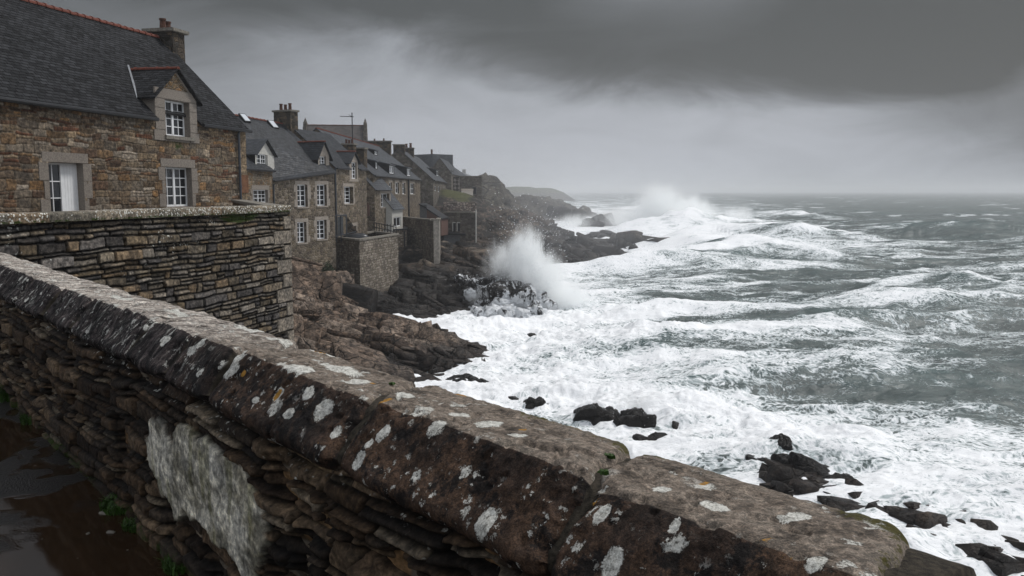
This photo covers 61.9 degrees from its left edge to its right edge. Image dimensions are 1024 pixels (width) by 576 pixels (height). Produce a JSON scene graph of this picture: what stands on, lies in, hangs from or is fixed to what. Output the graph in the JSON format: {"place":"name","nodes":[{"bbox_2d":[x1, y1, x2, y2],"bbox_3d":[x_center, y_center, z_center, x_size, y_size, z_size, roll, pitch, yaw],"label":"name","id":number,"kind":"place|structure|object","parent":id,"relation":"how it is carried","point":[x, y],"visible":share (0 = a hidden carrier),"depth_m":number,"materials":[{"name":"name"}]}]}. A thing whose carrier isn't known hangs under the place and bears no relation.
{"place":"outdoors","nodes":[
{"label":"outdoors","id":0,"kind":"place"},
{"bbox_2d":[0,401,188,575],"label":"ground","id":1,"kind":"structure","parent":0,"point":[50,515],"depth_m":4.16,"materials":[{"name":"brown soil"}]},
{"bbox_2d":[0,384,8,402],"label":"grass tuft","id":2,"kind":"object","parent":1,"relation":"on","point":[4,398],"visible":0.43,"depth_m":6.52,"materials":[{"name":"green plant"}]},
{"bbox_2d":[17,413,31,425],"bbox_3d":[-3.365,0.902,5.925,0.183,0.077,0.195,-5,8,-40],"label":"grass tuft","id":3,"kind":"object","parent":1,"relation":"on","point":[25,419],"visible":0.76,"depth_m":5.88,"materials":[{"name":"green plant"}]},
{"bbox_2d":[98,492,126,515],"bbox_3d":[-2.009,1.093,4.317,0.177,0.060,0.259,-5,8,-40],"label":"grass tuft","id":4,"kind":"object","parent":1,"relation":"on","point":[107,504],"visible":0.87,"depth_m":4.27,"materials":[{"name":"green plant"}]},
{"bbox_2d":[119,516,136,532],"bbox_3d":[-1.808,1.131,4.078,0.140,0.038,0.188,-5,8,-40],"label":"grass tuft","id":5,"kind":"object","parent":1,"relation":"on","point":[128,523],"visible":0.6,"depth_m":4.07,"materials":[{"name":"green plant"}]},
{"bbox_2d":[154,554,185,575],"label":"grass tuft","id":6,"kind":"object","parent":1,"relation":"on","point":[169,567],"visible":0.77,"depth_m":3.60,"materials":[{"name":"green plant"}]},
{"bbox_2d":[0,252,975,575],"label":"parapet wall","id":7,"kind":"structure","parent":1,"relation":"on","point":[202,444],"depth_m":2.56,"materials":[{"name":"stone"}]},
{"bbox_2d":[597,469,608,475],"bbox_3d":[0.192,0.385,1.791,0.022,0.010,0.027,-5,8,-39],"label":"grass tuft","id":8,"kind":"object","parent":7,"relation":"on","point":[603,472],"visible":1,"depth_m":1.79,"materials":[{"name":"green plant"}]},
{"bbox_2d":[604,452,615,458],"bbox_3d":[0.229,0.395,2.012,0.022,0.010,0.033,-5,8,-40],"label":"grass tuft","id":9,"kind":"object","parent":7,"relation":"on","point":[610,455],"visible":1,"depth_m":2.01,"materials":[{"name":"green plant"}]},
{"bbox_2d":[322,188,669,318],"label":"rocky shore","id":10,"kind":"structure","parent":0,"point":[421,287],"depth_m":85.11,"materials":[{"name":"brown stone"}]},
{"bbox_2d":[246,139,277,202],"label":"stone house","id":11,"kind":"structure","parent":10,"relation":"on","point":[261,154],"depth_m":54.76,"materials":[{"name":"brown stone"}]},
{"bbox_2d":[251,185,269,202],"bbox_3d":[-16.036,-5.908,54.140,0.280,1.205,3.659,0,6,2],"label":"window","id":12,"kind":"structure","parent":11,"relation":"in","point":[260,193],"depth_m":54.57,"materials":[{"name":"white paint"}]},
{"bbox_2d":[235,103,336,268],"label":"stone house","id":13,"kind":"structure","parent":10,"relation":"on","point":[303,179],"depth_m":60.38,"materials":[{"name":"grey stone"}]},
{"bbox_2d":[294,218,309,244],"bbox_3d":[-14.683,-3.936,59.298,0.320,1.787,1.559,4,7,29],"label":"window","id":14,"kind":"structure","parent":13,"relation":"in","point":[299,226],"depth_m":59.42,"materials":[{"name":"white paint"}]},
{"bbox_2d":[294,181,310,207],"bbox_3d":[-14.607,-6.476,59.145,0.320,1.886,1.631,4,7,29],"label":"window","id":15,"kind":"structure","parent":13,"relation":"in","point":[299,190],"depth_m":59.26,"materials":[{"name":"white paint"}]},
{"bbox_2d":[314,181,329,206],"bbox_3d":[-13.637,-6.696,60.831,0.320,1.855,1.665,4,7,29],"label":"window","id":16,"kind":"structure","parent":13,"relation":"in","point":[319,189],"depth_m":60.97,"materials":[{"name":"white paint"}]},
{"bbox_2d":[314,216,329,240],"bbox_3d":[-13.683,-4.258,61.027,0.320,1.714,1.635,4,7,29],"label":"window","id":17,"kind":"structure","parent":13,"relation":"in","point":[319,221],"depth_m":61.13,"materials":[{"name":"white paint"}]},
{"bbox_2d":[322,261,336,273],"bbox_3d":[-13.143,-0.704,60.506,1.734,2.551,1.410,0,6,0],"label":"bush","id":18,"kind":"object","parent":10,"relation":"on","point":[327,267],"visible":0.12,"depth_m":60.25,"materials":[{"name":"green plant"}]},
{"bbox_2d":[294,129,368,268],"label":"stone house","id":19,"kind":"structure","parent":10,"relation":"on","point":[348,164],"depth_m":67.16,"materials":[{"name":"brown stone"}]},
{"bbox_2d":[340,113,353,138],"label":"tv aerial","id":20,"kind":"object","parent":19,"relation":"attached to","point":[352,116],"visible":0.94,"depth_m":74.79,"materials":[{"name":"grey metal"}]},
{"bbox_2d":[342,183,354,204],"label":"window","id":21,"kind":"structure","parent":19,"relation":"in","point":[346,186],"depth_m":66.68,"materials":[{"name":"white paint"}]},
{"bbox_2d":[303,118,367,141],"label":"house","id":22,"kind":"structure","parent":10,"relation":"on","point":[360,132],"depth_m":114.20,"materials":[{"name":"stone"}]},
{"bbox_2d":[336,270,354,283],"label":"mossy boulder","id":23,"kind":"object","parent":10,"relation":"on","point":[347,277],"visible":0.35,"depth_m":60.80,"materials":[{"name":"stone"}]},
{"bbox_2d":[313,128,421,217],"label":"stone house","id":24,"kind":"structure","parent":10,"relation":"on","point":[402,181],"depth_m":94.84,"materials":[{"name":"grey stone"}]},
{"bbox_2d":[395,180,399,194],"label":"window","id":25,"kind":"structure","parent":24,"relation":"in","point":[396,187],"depth_m":90.61,"materials":[{"name":"white paint"}]},
{"bbox_2d":[402,181,405,194],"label":"window","id":26,"kind":"structure","parent":24,"relation":"in","point":[403,182],"depth_m":95.38,"materials":[{"name":"white paint"}]},
{"bbox_2d":[410,181,414,194],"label":"window","id":27,"kind":"structure","parent":24,"relation":"in","point":[411,185],"depth_m":101.77,"materials":[{"name":"white paint"}]},
{"bbox_2d":[337,222,398,291],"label":"sea terrace","id":28,"kind":"structure","parent":10,"relation":"on","point":[371,261],"depth_m":64.58,"materials":[{"name":"stone"}]},
{"bbox_2d":[335,215,356,241],"bbox_3d":[-12.366,-4.456,63.756,1.789,2.043,0.110,-4,8,-31],"label":"steel frame","id":29,"kind":"object","parent":28,"relation":"on","point":[350,228],"visible":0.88,"depth_m":63.62,"materials":[{"name":"metal"}]},
{"bbox_2d":[338,217,342,234],"bbox_3d":[-12.767,-4.611,63.539,0.420,1.400,0.030,-4,8,-31],"label":"door","id":30,"kind":"structure","parent":29,"relation":"in","point":[338,217],"depth_m":63.50,"materials":[{"name":"black wood"}]},
{"bbox_2d":[343,233,368,237],"bbox_3d":[-11.824,-3.835,64.582,2.321,0.622,1.088,-2,7,-20],"label":"upturned dinghy","id":31,"kind":"object","parent":28,"relation":"on","point":[358,235],"visible":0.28,"depth_m":64.27,"materials":[{"name":"metal"}]},
{"bbox_2d":[366,163,392,231],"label":"stone house","id":32,"kind":"structure","parent":10,"relation":"on","point":[378,189],"depth_m":76.33,"materials":[{"name":"brown stone"}]},
{"bbox_2d":[380,191,390,208],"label":"window","id":33,"kind":"structure","parent":32,"relation":"in","point":[382,193],"depth_m":78.44,"materials":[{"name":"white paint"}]},
{"bbox_2d":[383,193,404,231],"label":"lean to","id":34,"kind":"object","parent":10,"relation":"on","point":[395,208],"visible":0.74,"depth_m":79.95,"materials":[{"name":"white paint"}]},
{"bbox_2d":[394,217,399,226],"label":"window","id":35,"kind":"structure","parent":34,"relation":"in","point":[396,219],"depth_m":80.88,"materials":[{"name":"white paint"}]},
{"bbox_2d":[388,226,407,247],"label":"yard wall","id":36,"kind":"structure","parent":10,"relation":"on","point":[401,237],"depth_m":79.87,"materials":[{"name":"stone"}]},
{"bbox_2d":[392,143,446,206],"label":"gabled house","id":37,"kind":"structure","parent":10,"relation":"on","point":[432,183],"depth_m":116.29,"materials":[{"name":"grey stone"}]},
{"bbox_2d":[403,216,436,262],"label":"retaining wall","id":38,"kind":"structure","parent":10,"relation":"on","point":[420,234],"depth_m":80.34,"materials":[{"name":"stone"}]},
{"bbox_2d":[414,149,452,167],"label":"slate house","id":39,"kind":"structure","parent":10,"relation":"on","point":[430,160],"depth_m":175.54,"materials":[{"name":"stone"}]},
{"bbox_2d":[419,203,448,235],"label":"red lean to","id":40,"kind":"object","parent":10,"relation":"on","point":[427,211],"visible":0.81,"depth_m":99.68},
{"bbox_2d":[420,205,426,217],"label":"door","id":41,"kind":"structure","parent":40,"relation":"in","point":[423,211],"depth_m":99.56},
{"bbox_2d":[433,218,440,263],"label":"wall pier","id":42,"kind":"structure","parent":10,"relation":"on","point":[436,232],"depth_m":77.76,"materials":[{"name":"stone"}]},
{"bbox_2d":[432,158,460,191],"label":"stone house","id":43,"kind":"structure","parent":10,"relation":"on","point":[447,172],"depth_m":156.75,"materials":[{"name":"grey stone"}]},
{"bbox_2d":[453,177,459,190],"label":"window","id":44,"kind":"structure","parent":43,"relation":"in","point":[455,183],"depth_m":161.81,"materials":[{"name":"grey glass"}]},
{"bbox_2d":[444,211,474,244],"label":"outbuilding","id":45,"kind":"structure","parent":10,"relation":"on","point":[461,226],"depth_m":102.73,"materials":[{"name":"stone"}]},
{"bbox_2d":[452,222,455,230],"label":"window","id":46,"kind":"structure","parent":45,"relation":"in","point":[453,223],"depth_m":103.13,"materials":[{"name":"grey glass"}]},
{"bbox_2d":[443,202,475,211],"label":"bank wall","id":47,"kind":"structure","parent":10,"relation":"on","point":[467,206],"depth_m":117.50,"materials":[{"name":"grey stone"}]},
{"bbox_2d":[461,189,472,194],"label":"wall","id":48,"kind":"structure","parent":10,"relation":"on","point":[469,191],"depth_m":154.42,"materials":[{"name":"wood"}]},
{"bbox_2d":[461,287,476,300],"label":"splash boulder","id":49,"kind":"object","parent":10,"relation":"on","point":[469,293],"visible":1,"depth_m":67.31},
{"bbox_2d":[459,176,481,198],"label":"stone house","id":50,"kind":"structure","parent":10,"relation":"on","point":[474,183],"depth_m":170.27,"materials":[{"name":"stone"}]},
{"bbox_2d":[475,210,476,242],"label":"pole","id":51,"kind":"object","parent":10,"relation":"on","point":[475,226],"visible":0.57,"depth_m":101.28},
{"bbox_2d":[476,280,539,306],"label":"splash boulder","id":52,"kind":"object","parent":10,"relation":"on","point":[501,293],"visible":0.51,"depth_m":65.80,"materials":[{"name":"grey stone"}]},
{"bbox_2d":[463,277,490,289],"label":"splash boulder","id":53,"kind":"object","parent":52,"relation":"on","point":[484,282],"visible":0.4,"depth_m":68.28,"materials":[{"name":"grey stone"}]},
{"bbox_2d":[453,274,468,285],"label":"splash boulder","id":54,"kind":"object","parent":53,"relation":"on","point":[460,279],"visible":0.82,"depth_m":68.92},
{"bbox_2d":[474,296,487,306],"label":"splash boulder","id":55,"kind":"object","parent":52,"relation":"on","point":[477,303],"visible":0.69,"depth_m":66.32,"materials":[{"name":"grey stone"}]},
{"bbox_2d":[490,270,515,282],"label":"splash boulder","id":56,"kind":"object","parent":52,"relation":"on","point":[500,275],"visible":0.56,"depth_m":68.63,"materials":[{"name":"grey stone"}]},
{"bbox_2d":[470,182,619,309],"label":"spray droplets","id":57,"kind":"object","parent":10,"relation":"on","point":[528,279],"visible":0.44,"depth_m":67.12,"materials":[{"name":"liquid"}]},
{"bbox_2d":[36,0,1023,191],"label":"sky","id":58,"kind":"structure","parent":0,"point":[602,95],"materials":[{"name":"grey"}]},
{"bbox_2d":[479,172,597,219],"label":"headland","id":59,"kind":"structure","parent":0,"point":[492,185],"depth_m":239.28,"materials":[{"name":"grey stone"}]},
{"bbox_2d":[505,187,575,200],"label":"headland","id":60,"kind":"structure","parent":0,"point":[545,192],"depth_m":795.84,"materials":[{"name":"grey stone"}]},
{"bbox_2d":[291,256,1023,575],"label":"rocky spur","id":61,"kind":"structure","parent":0,"point":[329,318],"depth_m":43.33,"materials":[{"name":"stone"}]},
{"bbox_2d":[822,472,854,478],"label":"sea rock","id":62,"kind":"object","parent":61,"relation":"on","point":[835,475],"visible":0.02,"depth_m":26.86,"materials":[{"name":"black stone"}]},
{"bbox_2d":[394,192,1023,575],"bbox_3d":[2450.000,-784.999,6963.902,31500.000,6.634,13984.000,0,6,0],"label":"sea","id":63,"kind":"structure","parent":0,"point":[873,342],"depth_m":48.87,"materials":[{"name":"liquid"}]},
{"bbox_2d":[446,373,477,381],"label":"sea rock","id":64,"kind":"object","parent":63,"relation":"in","point":[462,376],"visible":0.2,"depth_m":41.16,"materials":[{"name":"grey stone"}]},
{"bbox_2d":[467,378,488,382],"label":"sea rock","id":65,"kind":"object","parent":63,"relation":"in","point":[480,380],"visible":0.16,"depth_m":40.65,"materials":[{"name":"grey stone"}]},
{"bbox_2d":[470,303,513,317],"bbox_3d":[-1.290,2.248,65.251,3.020,2.203,3.011,4,8,33],"label":"splash boulder","id":66,"kind":"object","parent":63,"relation":"in","point":[492,309],"visible":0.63,"depth_m":64.38,"materials":[{"name":"white liquid"}]},
{"bbox_2d":[508,396,518,399],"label":"sea rock","id":67,"kind":"object","parent":63,"relation":"in","point":[513,397],"visible":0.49,"depth_m":38.49,"materials":[{"name":"grey stone"}]},
{"bbox_2d":[512,306,531,317],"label":"splash boulder","id":68,"kind":"object","parent":63,"relation":"in","point":[518,312],"visible":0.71,"depth_m":64.77,"materials":[{"name":"white liquid"}]},
{"bbox_2d":[516,283,547,308],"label":"splash boulder","id":69,"kind":"object","parent":68,"relation":"on","point":[530,293],"visible":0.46,"depth_m":65.78,"materials":[{"name":"white liquid"}]},
{"bbox_2d":[523,396,548,408],"bbox_3d":[0.987,5.271,37.939,1.288,0.945,0.888,0,6,0],"label":"sea rock","id":70,"kind":"object","parent":63,"relation":"in","point":[531,403],"visible":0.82,"depth_m":37.63,"materials":[{"name":"black stone"}]},
{"bbox_2d":[526,304,547,314],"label":"splash boulder","id":71,"kind":"object","parent":63,"relation":"in","point":[537,309],"visible":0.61,"depth_m":64.92,"materials":[{"name":"white liquid"}]},
{"bbox_2d":[528,297,557,309],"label":"splash boulder","id":72,"kind":"object","parent":71,"relation":"on","point":[548,304],"visible":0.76,"depth_m":65.74,"materials":[{"name":"white liquid"}]},
{"bbox_2d":[547,205,586,221],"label":"sea rock","id":73,"kind":"object","parent":63,"relation":"in","point":[563,213],"visible":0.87,"depth_m":250.56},
{"bbox_2d":[568,258,590,262],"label":"sea rock","id":74,"kind":"object","parent":63,"relation":"in","point":[575,260],"visible":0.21,"depth_m":110.10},
{"bbox_2d":[573,403,599,421],"bbox_3d":[3.115,5.632,34.681,1.785,1.978,1.819,0,6,0],"label":"sea rock","id":75,"kind":"object","parent":63,"relation":"in","point":[588,412],"visible":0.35,"depth_m":33.88,"materials":[{"name":"grey stone"}]},
{"bbox_2d":[577,213,616,226],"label":"sea rock","id":76,"kind":"object","parent":63,"relation":"in","point":[602,220],"visible":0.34,"depth_m":206.74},
{"bbox_2d":[586,230,612,237],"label":"sea rock","id":77,"kind":"object","parent":63,"relation":"in","point":[603,233],"visible":0.33,"depth_m":168.72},
{"bbox_2d":[591,406,619,425],"bbox_3d":[3.798,5.633,34.361,1.702,1.852,1.523,-2,7,-20],"label":"sea rock","id":78,"kind":"object","parent":63,"relation":"in","point":[610,413],"visible":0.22,"depth_m":33.86,"materials":[{"name":"grey stone"}]},
{"bbox_2d":[613,407,656,427],"bbox_3d":[4.859,5.679,33.633,1.838,1.786,1.586,3,7,27],"label":"sea rock","id":79,"kind":"object","parent":63,"relation":"in","point":[635,417],"visible":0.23,"depth_m":32.99,"materials":[{"name":"grey stone"}]},
{"bbox_2d":[588,368,697,425],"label":"droplets","id":80,"kind":"object","parent":63,"relation":"on","point":[645,399],"visible":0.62,"depth_m":33.93,"materials":[{"name":"liquid"}]},
{"bbox_2d":[632,432,666,440],"bbox_3d":[5.154,5.939,31.730,1.731,1.048,1.538,0,6,0],"label":"sea rock","id":81,"kind":"object","parent":63,"relation":"in","point":[654,436],"visible":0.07,"depth_m":31.57,"materials":[{"name":"black stone"}]},
{"bbox_2d":[672,421,678,428],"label":"sea rock","id":82,"kind":"object","parent":63,"relation":"in","point":[675,424],"visible":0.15,"depth_m":33.11,"materials":[{"name":"black stone"}]},
{"bbox_2d":[745,454,767,461],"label":"sea rock","id":83,"kind":"object","parent":63,"relation":"in","point":[748,456],"visible":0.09,"depth_m":28.88,"materials":[{"name":"black stone"}]},
{"bbox_2d":[770,453,788,463],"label":"sea rock","id":84,"kind":"object","parent":63,"relation":"in","point":[782,458],"visible":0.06,"depth_m":28.46,"materials":[{"name":"black stone"}]},
{"bbox_2d":[769,433,792,450],"bbox_3d":[9.406,6.007,29.774,1.291,1.901,1.390,-3,7,-23],"label":"sea rock","id":85,"kind":"object","parent":63,"relation":"in","point":[784,442],"visible":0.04,"depth_m":29.41,"materials":[{"name":"black stone"}]},
{"bbox_2d":[788,451,829,475],"bbox_3d":[9.670,6.160,27.806,2.182,1.716,1.453,0,6,0],"label":"sea rock","id":86,"kind":"object","parent":63,"relation":"in","point":[800,461],"visible":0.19,"depth_m":27.42,"materials":[{"name":"black stone"}]},
{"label":"terrace ground","id":87,"kind":"structure","parent":0,"visible":0},
{"bbox_2d":[0,0,252,219],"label":"stone house","id":88,"kind":"structure","parent":87,"relation":"on","point":[97,114],"depth_m":26.99,"materials":[{"name":"brown stone"}]},
{"bbox_2d":[37,151,92,219],"bbox_3d":[-12.807,-2.898,24.392,0.300,1.917,2.048,2,7,13],"label":"window","id":89,"kind":"structure","parent":88,"relation":"in","point":[67,188],"depth_m":24.54,"materials":[{"name":"white paint"}]},
{"bbox_2d":[158,158,197,207],"bbox_3d":[-11.606,-3.585,29.510,0.300,1.726,2.210,2,7,13],"label":"window","id":90,"kind":"structure","parent":88,"relation":"in","point":[180,183],"depth_m":29.73,"materials":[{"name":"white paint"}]},
{"bbox_2d":[0,205,293,340],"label":"garden wall","id":91,"kind":"structure","parent":87,"relation":"on","point":[233,264],"depth_m":14.44,"materials":[{"name":"stone"}]},
{"bbox_2d":[231,200,292,329],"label":"return wall","id":92,"kind":"structure","parent":87,"relation":"on","point":[242,202],"depth_m":23.82,"materials":[{"name":"stone"}]}
]}

